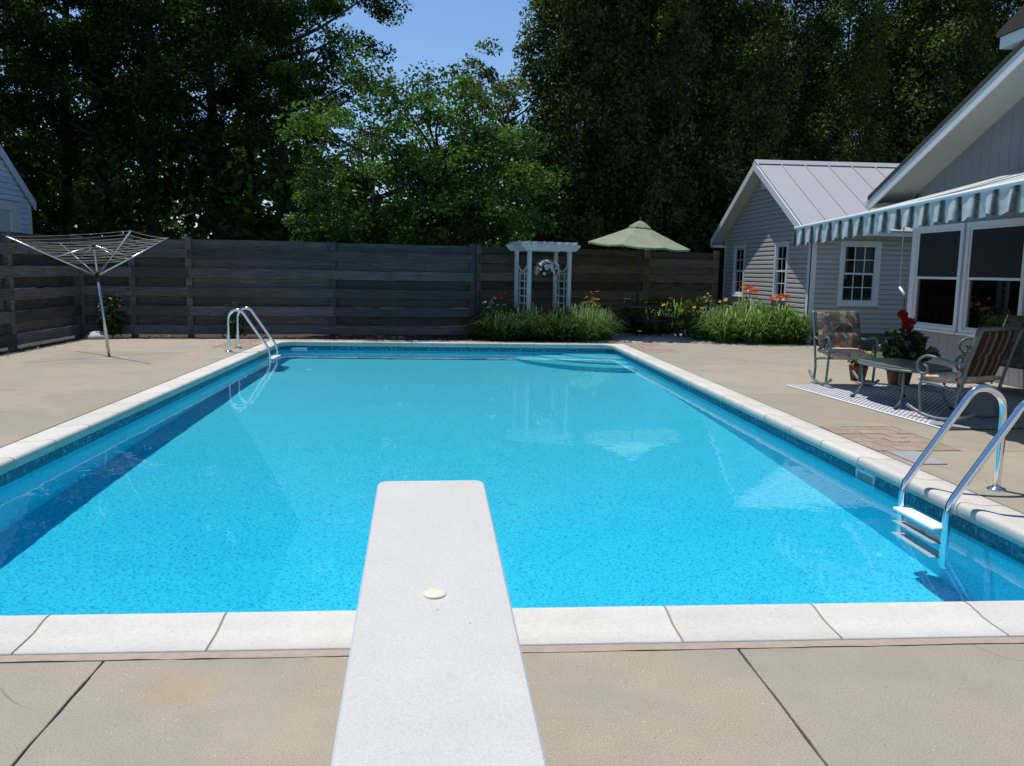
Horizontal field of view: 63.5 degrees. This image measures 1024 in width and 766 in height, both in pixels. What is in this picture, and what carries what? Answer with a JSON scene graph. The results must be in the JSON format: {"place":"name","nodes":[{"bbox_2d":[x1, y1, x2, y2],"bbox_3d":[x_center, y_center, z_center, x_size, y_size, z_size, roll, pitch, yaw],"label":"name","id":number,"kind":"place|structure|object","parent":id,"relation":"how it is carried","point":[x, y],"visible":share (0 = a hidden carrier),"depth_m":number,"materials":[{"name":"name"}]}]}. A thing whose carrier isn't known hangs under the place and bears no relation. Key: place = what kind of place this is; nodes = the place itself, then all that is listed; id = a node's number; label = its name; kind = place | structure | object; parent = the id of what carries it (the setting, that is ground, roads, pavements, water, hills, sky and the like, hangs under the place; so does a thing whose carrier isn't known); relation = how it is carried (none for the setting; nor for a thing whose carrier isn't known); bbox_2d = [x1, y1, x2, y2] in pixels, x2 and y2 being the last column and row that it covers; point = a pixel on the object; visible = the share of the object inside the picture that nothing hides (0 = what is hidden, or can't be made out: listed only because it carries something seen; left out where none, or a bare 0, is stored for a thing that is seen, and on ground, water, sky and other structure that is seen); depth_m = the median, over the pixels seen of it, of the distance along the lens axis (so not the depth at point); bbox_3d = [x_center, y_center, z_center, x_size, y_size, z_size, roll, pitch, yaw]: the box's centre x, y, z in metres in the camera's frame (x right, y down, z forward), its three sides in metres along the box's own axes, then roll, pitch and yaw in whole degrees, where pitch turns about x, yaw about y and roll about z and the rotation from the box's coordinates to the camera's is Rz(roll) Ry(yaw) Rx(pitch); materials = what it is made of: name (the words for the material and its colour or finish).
{"place":"outdoors","nodes":[
{"label":"outdoors","id":0,"kind":"place"},
{"bbox_2d":[0,145,36,312],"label":"neighbor house","id":1,"kind":"structure","parent":0,"point":[17,200],"depth_m":17.10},
{"bbox_2d":[0,209,15,312],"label":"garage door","id":2,"kind":"structure","parent":1,"relation":"in","point":[5,220],"depth_m":16.85,"materials":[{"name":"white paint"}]},
{"bbox_2d":[0,330,740,354],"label":"flower bed","id":3,"kind":"object","parent":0,"point":[274,336],"visible":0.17,"depth_m":16.46,"materials":[{"name":"soil"}]},
{"bbox_2d":[221,302,248,338],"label":"shaded shrub","id":4,"kind":"object","parent":3,"relation":"on","point":[233,325],"visible":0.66,"depth_m":15.85,"materials":[{"name":"green plant"}]},
{"bbox_2d":[272,44,468,280],"bbox_3d":[-2.912,-4.040,18.034,4.229,6.141,4.710,0,8,-4],"label":"glossy tree","id":5,"kind":"object","parent":3,"relation":"on","point":[371,177],"visible":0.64,"depth_m":17.24,"materials":[{"name":"green plant"}]},
{"bbox_2d":[0,334,774,356],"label":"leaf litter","id":6,"kind":"object","parent":3,"relation":"on","point":[304,337],"visible":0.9,"depth_m":16.06,"materials":[{"name":"brown plant"}]},
{"bbox_2d":[354,60,526,281],"bbox_3d":[-1.635,-4.039,18.448,3.737,6.062,4.199,-1,8,-13],"label":"glossy tree","id":7,"kind":"object","parent":3,"relation":"on","point":[440,206],"visible":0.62,"depth_m":17.84,"materials":[{"name":"green plant"}]},
{"bbox_2d":[458,313,489,338],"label":"grass clump","id":8,"kind":"object","parent":3,"relation":"on","point":[473,334],"visible":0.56,"depth_m":16.75,"materials":[{"name":"green plant"}]},
{"bbox_2d":[403,122,572,281],"bbox_3d":[-0.526,-3.390,18.264,3.758,4.836,3.668,1,8,1],"label":"glossy tree","id":9,"kind":"object","parent":3,"relation":"on","point":[491,195],"visible":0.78,"depth_m":17.59,"materials":[{"name":"green plant"}]},
{"bbox_2d":[478,297,513,325],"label":"coneflower","id":10,"kind":"object","parent":3,"relation":"on","point":[501,304],"visible":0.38,"depth_m":16.81,"materials":[{"name":"green plant"}]},
{"bbox_2d":[466,304,534,340],"bbox_3d":[-0.249,-1.210,16.491,1.926,0.728,1.866,0,8,-4],"label":"grass clump","id":11,"kind":"object","parent":3,"relation":"on","point":[489,330],"visible":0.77,"depth_m":16.22,"materials":[{"name":"green plant"}]},
{"bbox_2d":[479,303,522,327],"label":"grass clump","id":12,"kind":"object","parent":3,"relation":"on","point":[513,308],"visible":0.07,"depth_m":16.73,"materials":[{"name":"green plant"}]},
{"bbox_2d":[498,291,513,306],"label":"orange coneflower","id":13,"kind":"object","parent":3,"relation":"on","point":[506,292],"visible":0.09,"depth_m":17.20,"materials":[{"name":"green plant"}]},
{"bbox_2d":[481,305,544,341],"bbox_3d":[0.116,-1.212,16.547,1.856,0.730,1.831,0,8,-4],"label":"grass clump","id":14,"kind":"object","parent":3,"relation":"on","point":[521,335],"visible":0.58,"depth_m":16.27,"materials":[{"name":"green plant"}]},
{"bbox_2d":[503,305,577,341],"bbox_3d":[0.598,-1.222,16.548,1.940,0.765,1.990,0,8,-4],"label":"grass clump","id":15,"kind":"object","parent":3,"relation":"on","point":[538,336],"visible":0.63,"depth_m":16.24,"materials":[{"name":"green plant"}]},
{"bbox_2d":[514,304,566,332],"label":"grass clump","id":16,"kind":"object","parent":3,"relation":"on","point":[547,313],"visible":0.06,"depth_m":16.73,"materials":[{"name":"green plant"}]},
{"bbox_2d":[506,241,580,316],"bbox_3d":[0.634,-1.960,17.374,1.340,1.965,0.920,-3,9,-24],"label":"garden arbor","id":17,"kind":"object","parent":3,"relation":"on","point":[556,248],"visible":0.76,"depth_m":17.20,"materials":[{"name":"white paint"}]},
{"bbox_2d":[534,251,559,277],"bbox_3d":[0.723,-2.446,17.046,0.552,0.560,0.537,0,8,-4],"label":"hanging basket","id":18,"kind":"object","parent":17,"relation":"hanging from","point":[550,268],"visible":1,"depth_m":16.95,"materials":[{"name":"white plant"}]},
{"bbox_2d":[528,305,591,341],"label":"grass clump","id":19,"kind":"object","parent":3,"relation":"on","point":[566,330],"visible":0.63,"depth_m":16.32,"materials":[{"name":"green plant"}]},
{"bbox_2d":[551,304,626,341],"bbox_3d":[1.487,-1.199,16.572,1.893,0.743,1.844,0,8,-4],"label":"grass clump","id":20,"kind":"object","parent":3,"relation":"on","point":[593,330],"visible":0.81,"depth_m":16.34,"materials":[{"name":"green plant"}]},
{"bbox_2d":[562,301,619,331],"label":"grass clump","id":21,"kind":"object","parent":3,"relation":"on","point":[585,309],"visible":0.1,"depth_m":16.88,"materials":[{"name":"green plant"}]},
{"bbox_2d":[587,331,767,343],"bbox_3d":[3.203,-0.999,17.867,3.650,0.022,2.918,0,8,-4],"label":"gravel patch","id":22,"kind":"object","parent":3,"relation":"on","point":[648,338],"visible":0.44,"depth_m":17.21,"materials":[{"name":"grey gravel"}]},
{"bbox_2d":[578,291,611,315],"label":"yellow daisy","id":23,"kind":"object","parent":22,"relation":"on","point":[598,304],"visible":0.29,"depth_m":17.46,"materials":[{"name":"green plant"}]},
{"bbox_2d":[573,307,637,339],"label":"grass clump","id":24,"kind":"object","parent":22,"relation":"on","point":[610,335],"visible":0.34,"depth_m":16.72,"materials":[{"name":"green plant"}]},
{"bbox_2d":[606,300,645,331],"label":"daylily","id":25,"kind":"object","parent":22,"relation":"on","point":[630,311],"visible":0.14,"depth_m":18.87,"materials":[{"name":"green plant"}]},
{"bbox_2d":[589,218,689,336],"bbox_3d":[2.680,-2.264,17.774,2.096,2.529,2.092,-6,10,-41],"label":"patio umbrella","id":26,"kind":"object","parent":22,"relation":"on","point":[639,235],"visible":1,"depth_m":17.15,"materials":[{"name":"green fabric"}]},
{"bbox_2d":[611,304,682,335],"bbox_3d":[2.654,-1.370,18.152,2.044,0.681,1.518,0,8,-4],"label":"picnic table","id":27,"kind":"object","parent":22,"relation":"on","point":[626,307],"visible":0.67,"depth_m":17.99,"materials":[{"name":"brown wood"}]},
{"bbox_2d":[630,308,673,333],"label":"daylily","id":28,"kind":"object","parent":22,"relation":"on","point":[643,328],"visible":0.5,"depth_m":18.54,"materials":[{"name":"green plant"}]},
{"bbox_2d":[639,296,674,332],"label":"yellow daisy","id":29,"kind":"object","parent":22,"relation":"on","point":[658,302],"visible":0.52,"depth_m":18.92,"materials":[{"name":"green plant"}]},
{"bbox_2d":[651,297,686,332],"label":"daylily","id":30,"kind":"object","parent":22,"relation":"on","point":[672,327],"visible":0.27,"depth_m":18.97,"materials":[{"name":"green plant"}]},
{"bbox_2d":[677,307,704,336],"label":"yellow daisy","id":31,"kind":"object","parent":22,"relation":"on","point":[684,320],"visible":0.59,"depth_m":18.03,"materials":[{"name":"green plant"}]},
{"bbox_2d":[674,303,736,340],"bbox_3d":[4.168,-1.277,17.306,1.934,0.789,1.927,0,8,-4],"label":"grass clump","id":32,"kind":"object","parent":22,"relation":"on","point":[703,334],"visible":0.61,"depth_m":17.11,"materials":[{"name":"green plant"}]},
{"bbox_2d":[709,298,734,314],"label":"yellow daisy","id":33,"kind":"object","parent":22,"relation":"on","point":[725,300],"visible":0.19,"depth_m":18.88,"materials":[{"name":"green plant"}]},
{"bbox_2d":[697,306,758,343],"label":"daylily","id":34,"kind":"object","parent":22,"relation":"on","point":[727,337],"visible":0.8,"depth_m":16.58,"materials":[{"name":"green plant"}]},
{"bbox_2d":[704,285,783,340],"bbox_3d":[4.944,-1.459,17.326,2.144,1.170,2.141,0,8,-4],"label":"daylily","id":35,"kind":"object","parent":22,"relation":"on","point":[749,303],"visible":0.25,"depth_m":17.27,"materials":[{"name":"green plant"}]},
{"bbox_2d":[716,306,788,343],"bbox_3d":[4.859,-1.172,16.691,1.704,0.770,1.706,0,8,-4],"label":"daylily","id":36,"kind":"object","parent":22,"relation":"on","point":[760,336],"visible":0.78,"depth_m":16.46,"materials":[{"name":"green plant"}]},
{"bbox_2d":[684,293,723,317],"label":"tall weed","id":37,"kind":"object","parent":3,"relation":"on","point":[707,301],"visible":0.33,"depth_m":18.77,"materials":[{"name":"green plant"}]},
{"bbox_2d":[742,294,815,343],"bbox_3d":[5.419,-1.323,16.943,1.991,1.020,1.933,-2,8,-22],"label":"daylily","id":38,"kind":"object","parent":3,"relation":"on","point":[777,310],"visible":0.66,"depth_m":16.66,"materials":[{"name":"green plant"}]},
{"bbox_2d":[772,312,817,343],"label":"daylily","id":39,"kind":"object","parent":3,"relation":"on","point":[797,336],"visible":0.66,"depth_m":16.53,"materials":[{"name":"green plant"}]},
{"bbox_2d":[0,287,883,357],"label":"ground","id":40,"kind":"structure","parent":0,"point":[878,353],"depth_m":16.48,"materials":[{"name":"brown soil"}]},
{"bbox_2d":[0,0,76,138],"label":"maple tree","id":41,"kind":"object","parent":40,"relation":"on","point":[16,71],"visible":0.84,"depth_m":20.24,"materials":[{"name":"green plant"}]},
{"bbox_2d":[0,230,82,349],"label":"wood fence","id":42,"kind":"object","parent":40,"relation":"on","point":[26,267],"visible":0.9,"depth_m":13.97,"materials":[{"name":"grey wood"}]},
{"bbox_2d":[0,0,123,230],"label":"maple tree","id":43,"kind":"object","parent":40,"relation":"on","point":[20,121],"visible":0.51,"depth_m":22.68,"materials":[{"name":"green plant"}]},
{"bbox_2d":[0,0,180,286],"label":"maple tree","id":44,"kind":"object","parent":40,"relation":"on","point":[69,146],"visible":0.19,"depth_m":24.93,"materials":[{"name":"green plant"}]},
{"bbox_2d":[0,0,201,295],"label":"maple tree","id":45,"kind":"object","parent":40,"relation":"on","point":[99,180],"visible":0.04,"depth_m":29.01,"materials":[{"name":"green plant"}]},
{"bbox_2d":[2,0,269,296],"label":"maple tree","id":46,"kind":"object","parent":40,"relation":"on","point":[226,95],"visible":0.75,"depth_m":21.52,"materials":[{"name":"green plant"}]},
{"bbox_2d":[55,0,357,239],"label":"maple tree","id":47,"kind":"object","parent":40,"relation":"on","point":[124,78],"visible":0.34,"depth_m":22.55,"materials":[{"name":"green plant"}]},
{"bbox_2d":[138,0,358,238],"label":"maple tree","id":48,"kind":"object","parent":40,"relation":"on","point":[319,91],"visible":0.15,"depth_m":29.01,"materials":[{"name":"green plant"}]},
{"bbox_2d":[76,235,475,337],"bbox_3d":[-4.450,-1.759,16.242,7.508,2.102,0.167,-1,8,-11],"label":"wood fence","id":49,"kind":"object","parent":40,"relation":"on","point":[290,287],"visible":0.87,"depth_m":16.21,"materials":[{"name":"grey wood"}]},
{"bbox_2d":[151,0,413,240],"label":"maple tree","id":50,"kind":"object","parent":40,"relation":"on","point":[284,73],"visible":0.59,"depth_m":22.25,"materials":[{"name":"green plant"}]},
{"bbox_2d":[288,163,390,298],"bbox_3d":[-3.852,-3.001,18.526,2.364,3.835,2.656,2,8,7],"label":"glossy tree","id":51,"kind":"object","parent":40,"relation":"on","point":[328,197],"visible":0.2,"depth_m":18.04,"materials":[{"name":"green plant"}]},
{"bbox_2d":[0,111,731,306],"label":"undergrowth","id":52,"kind":"object","parent":40,"relation":"on","point":[237,231],"visible":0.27,"depth_m":21.50,"materials":[{"name":"green plant"}]},
{"bbox_2d":[0,88,836,299],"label":"wood","id":53,"kind":"object","parent":40,"relation":"on","point":[174,226],"depth_m":36.40,"materials":[{"name":"green plant"}]},
{"bbox_2d":[443,34,586,246],"bbox_3d":[-0.180,-5.891,23.949,4.455,8.306,4.422,4,8,22],"label":"light green tree","id":54,"kind":"object","parent":40,"relation":"on","point":[501,91],"visible":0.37,"depth_m":23.46,"materials":[{"name":"green plant"}]},
{"bbox_2d":[506,0,634,298],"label":"cedar tree","id":55,"kind":"object","parent":40,"relation":"on","point":[588,50],"visible":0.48,"depth_m":23.20,"materials":[{"name":"green plant"}]},
{"bbox_2d":[527,0,641,241],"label":"cedar tree","id":56,"kind":"object","parent":40,"relation":"on","point":[578,83],"visible":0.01,"depth_m":27.46,"materials":[{"name":"green plant"}]},
{"bbox_2d":[475,245,719,331],"bbox_3d":[2.080,-1.980,18.646,6.280,2.110,0.166,-3,9,-25],"label":"wood fence","id":57,"kind":"object","parent":40,"relation":"on","point":[593,270],"visible":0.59,"depth_m":18.60,"materials":[{"name":"grey wood"}]},
{"bbox_2d":[538,0,672,298],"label":"cedar tree","id":58,"kind":"object","parent":40,"relation":"on","point":[639,56],"visible":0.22,"depth_m":24.05,"materials":[{"name":"green plant"}]},
{"bbox_2d":[571,2,676,225],"bbox_3d":[4.047,-9.254,28.732,4.837,14.711,4.952,1,8,-2],"label":"cedar tree","id":59,"kind":"object","parent":40,"relation":"on","point":[638,96],"visible":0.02,"depth_m":27.51,"materials":[{"name":"green plant"}]},
{"bbox_2d":[572,0,713,283],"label":"cedar tree","id":60,"kind":"object","parent":40,"relation":"on","point":[680,99],"visible":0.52,"depth_m":23.30,"materials":[{"name":"green plant"}]},
{"bbox_2d":[621,0,714,250],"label":"cedar tree","id":61,"kind":"object","parent":40,"relation":"on","point":[682,70],"visible":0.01,"depth_m":27.42,"materials":[{"name":"green plant"}]},
{"bbox_2d":[636,0,747,303],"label":"cedar tree","id":62,"kind":"object","parent":40,"relation":"on","point":[712,47],"visible":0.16,"depth_m":24.63,"materials":[{"name":"green plant"}]},
{"bbox_2d":[671,3,756,272],"bbox_3d":[7.300,-8.940,29.039,4.380,13.221,4.775,-3,9,-26],"label":"cedar tree","id":63,"kind":"object","parent":40,"relation":"on","point":[723,115],"depth_m":28.12,"materials":[{"name":"green plant"}]},
{"bbox_2d":[678,0,799,304],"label":"cedar tree","id":64,"kind":"object","parent":40,"relation":"on","point":[757,52],"visible":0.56,"depth_m":23.98,"materials":[{"name":"green plant"}]},
{"bbox_2d":[731,0,802,173],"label":"cedar tree","id":65,"kind":"object","parent":40,"relation":"on","point":[797,112],"visible":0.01,"depth_m":28.14,"materials":[{"name":"green plant"}]},
{"bbox_2d":[741,0,839,171],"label":"cedar tree","id":66,"kind":"object","parent":40,"relation":"on","point":[797,36],"visible":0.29,"depth_m":25.14,"materials":[{"name":"green plant"}]},
{"bbox_2d":[710,159,912,346],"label":"house wing","id":67,"kind":"structure","parent":40,"relation":"on","point":[774,203],"depth_m":17.70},
{"bbox_2d":[730,244,745,296],"bbox_3d":[5.711,-2.817,20.796,0.104,1.290,0.860,0,8,-4],"label":"window","id":68,"kind":"structure","parent":67,"relation":"in","point":[739,256],"depth_m":20.91,"materials":[{"name":"clear glass"}]},
{"bbox_2d":[772,241,788,300],"bbox_3d":[5.913,-2.457,18.178,0.104,1.290,0.780,0,8,-4],"label":"window","id":69,"kind":"structure","parent":67,"relation":"in","point":[781,254],"depth_m":18.26,"materials":[{"name":"clear glass"}]},
{"bbox_2d":[836,241,881,306],"bbox_3d":[7.019,-2.277,17.235,1.085,1.346,0.960,0,8,-4],"label":"window","id":70,"kind":"structure","parent":67,"relation":"in","point":[860,261],"depth_m":16.88,"materials":[{"name":"clear glass"}]},
{"bbox_2d":[778,4,849,161],"bbox_3d":[10.656,-7.924,29.561,3.693,11.147,4.026,0,8,-6],"label":"cedar tree","id":71,"kind":"object","parent":40,"relation":"on","point":[829,78],"visible":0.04,"depth_m":28.68,"materials":[{"name":"green plant"}]},
{"bbox_2d":[793,0,896,162],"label":"cedar tree","id":72,"kind":"object","parent":40,"relation":"on","point":[846,83],"visible":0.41,"depth_m":24.51,"materials":[{"name":"green plant"}]},
{"bbox_2d":[825,15,900,161],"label":"cedar tree","id":73,"kind":"object","parent":40,"relation":"on","point":[854,106],"visible":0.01,"depth_m":28.88,"materials":[{"name":"green plant"}]},
{"bbox_2d":[837,0,939,162],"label":"cedar tree","id":74,"kind":"object","parent":40,"relation":"on","point":[895,53],"visible":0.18,"depth_m":25.39,"materials":[{"name":"green plant"}]},
{"bbox_2d":[877,0,957,152],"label":"cedar tree","id":75,"kind":"object","parent":40,"relation":"on","point":[927,62],"visible":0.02,"depth_m":28.91,"materials":[{"name":"green plant"}]},
{"bbox_2d":[878,0,1005,162],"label":"cedar tree","id":76,"kind":"object","parent":40,"relation":"on","point":[967,33],"visible":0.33,"depth_m":24.44,"materials":[{"name":"green plant"}]},
{"bbox_2d":[864,5,1023,388],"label":"house","id":77,"kind":"structure","parent":40,"relation":"on","point":[966,278],"depth_m":11.47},
{"bbox_2d":[793,170,1023,308],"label":"awning","id":78,"kind":"object","parent":77,"relation":"attached to","point":[1000,194],"visible":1,"depth_m":8.00,"materials":[{"name":"fabric"}]},
{"bbox_2d":[908,223,966,333],"bbox_3d":[6.357,-1.567,12.402,0.104,1.580,1.280,0,8,-4],"label":"window","id":79,"kind":"structure","parent":77,"relation":"in","point":[939,250],"depth_m":12.37,"materials":[{"name":"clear glass"}]},
{"bbox_2d":[955,217,1023,336],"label":"window","id":80,"kind":"structure","parent":77,"relation":"in","point":[992,289],"depth_m":11.15,"materials":[{"name":"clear glass"}]},
{"bbox_2d":[917,1,1020,143],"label":"cedar tree","id":81,"kind":"object","parent":40,"relation":"on","point":[986,48],"depth_m":28.48,"materials":[{"name":"green plant"}]},
{"bbox_2d":[948,0,1023,114],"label":"cedar tree","id":82,"kind":"object","parent":40,"relation":"on","point":[1003,53],"visible":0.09,"depth_m":25.46,"materials":[{"name":"green plant"}]},
{"bbox_2d":[996,0,1023,52],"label":"cedar tree","id":83,"kind":"object","parent":40,"relation":"on","point":[1020,5],"visible":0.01,"depth_m":25.58,"materials":[{"name":"green plant"}]},
{"bbox_2d":[0,0,1016,238],"label":"sky","id":84,"kind":"structure","parent":0,"point":[442,32],"materials":[{"name":"blue"}]},
{"bbox_2d":[0,338,1023,765],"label":"pool deck","id":85,"kind":"structure","parent":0,"point":[898,702],"depth_m":2.77,"materials":[{"name":"concrete"}]},
{"bbox_2d":[6,230,168,354],"bbox_3d":[-6.314,-1.344,12.553,1.729,1.880,1.735,0,8,-4],"label":"rotary clothesline","id":86,"kind":"object","parent":85,"relation":"on","point":[97,274],"visible":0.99,"depth_m":12.48,"materials":[{"name":"metal"}]},
{"bbox_2d":[84,331,111,339],"bbox_3d":[-7.611,-0.875,15.203,0.446,0.165,0.372,5,9,26],"label":"rock","id":87,"kind":"object","parent":85,"relation":"on","point":[96,335],"visible":0.82,"depth_m":15.10,"materials":[{"name":"stone"}]},
{"bbox_2d":[93,291,130,338],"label":"shaded shrub","id":88,"kind":"object","parent":85,"relation":"on","point":[113,325],"visible":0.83,"depth_m":15.42,"materials":[{"name":"green plant"}]},
{"bbox_2d":[225,307,280,359],"bbox_3d":[-4.267,-0.474,13.678,0.768,1.537,0.716,0,8,-4],"label":"pool ladder","id":89,"kind":"object","parent":85,"relation":"attached to","point":[270,357],"visible":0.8,"depth_m":13.39,"materials":[{"name":"silver metal"}]},
{"bbox_2d":[331,480,546,765],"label":"diving board","id":90,"kind":"object","parent":85,"relation":"on","point":[436,674],"visible":1,"depth_m":2.23,"materials":[{"name":"white plastic"}]},
{"bbox_2d":[0,340,1023,655],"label":"pool basin","id":91,"kind":"object","parent":85,"relation":"in","point":[994,522],"visible":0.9,"depth_m":3.33,"materials":[{"name":"concrete"}]},
{"bbox_2d":[0,349,1023,615],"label":"pool water","id":92,"kind":"structure","parent":91,"relation":"in","point":[610,479],"depth_m":5.46,"materials":[{"name":"blue liquid"}]},
{"bbox_2d":[847,350,870,380],"bbox_3d":[4.591,-0.248,10.991,0.338,0.421,0.311,0,8,-4],"label":"flower pot","id":93,"kind":"object","parent":85,"relation":"on","point":[854,366],"visible":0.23,"depth_m":10.95,"materials":[{"name":"ceramic"}]},
{"bbox_2d":[787,383,1023,429],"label":"outdoor rug","id":94,"kind":"object","parent":85,"relation":"on","point":[883,398],"visible":0.77,"depth_m":9.18,"materials":[{"name":"white fabric"}]},
{"bbox_2d":[808,310,879,385],"bbox_3d":[4.187,-0.436,10.417,0.616,0.921,0.756,1,8,0],"label":"rocking chair","id":95,"kind":"object","parent":94,"relation":"on","point":[839,337],"visible":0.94,"depth_m":10.54,"materials":[{"name":"fabric"}]},
{"bbox_2d":[850,358,952,409],"bbox_3d":[4.242,0.007,9.014,0.701,0.447,1.176,0,8,-7],"label":"patio table","id":96,"kind":"object","parent":94,"relation":"on","point":[902,366],"visible":0.89,"depth_m":8.83,"materials":[{"name":"metal"}]},
{"bbox_2d":[879,310,940,385],"bbox_3d":[5.011,-0.441,10.444,0.717,0.963,0.705,5,9,25],"label":"geranium pot","id":97,"kind":"object","parent":94,"relation":"on","point":[905,341],"visible":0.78,"depth_m":10.34,"materials":[{"name":"ceramic"}]},
{"bbox_2d":[906,326,1023,420],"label":"rocking chair","id":98,"kind":"object","parent":94,"relation":"on","point":[983,360],"visible":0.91,"depth_m":7.78,"materials":[{"name":"fabric"}]},
{"bbox_2d":[893,385,1023,533],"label":"pool ladder","id":99,"kind":"object","parent":85,"relation":"attached to","point":[1005,426],"visible":0.74,"depth_m":5.31,"materials":[{"name":"silver metal"}]},
{"bbox_2d":[958,315,1023,383],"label":"rocking chair","id":100,"kind":"object","parent":85,"relation":"on","point":[1017,359],"visible":0.46,"depth_m":10.17,"materials":[{"name":"metal"}]}
]}

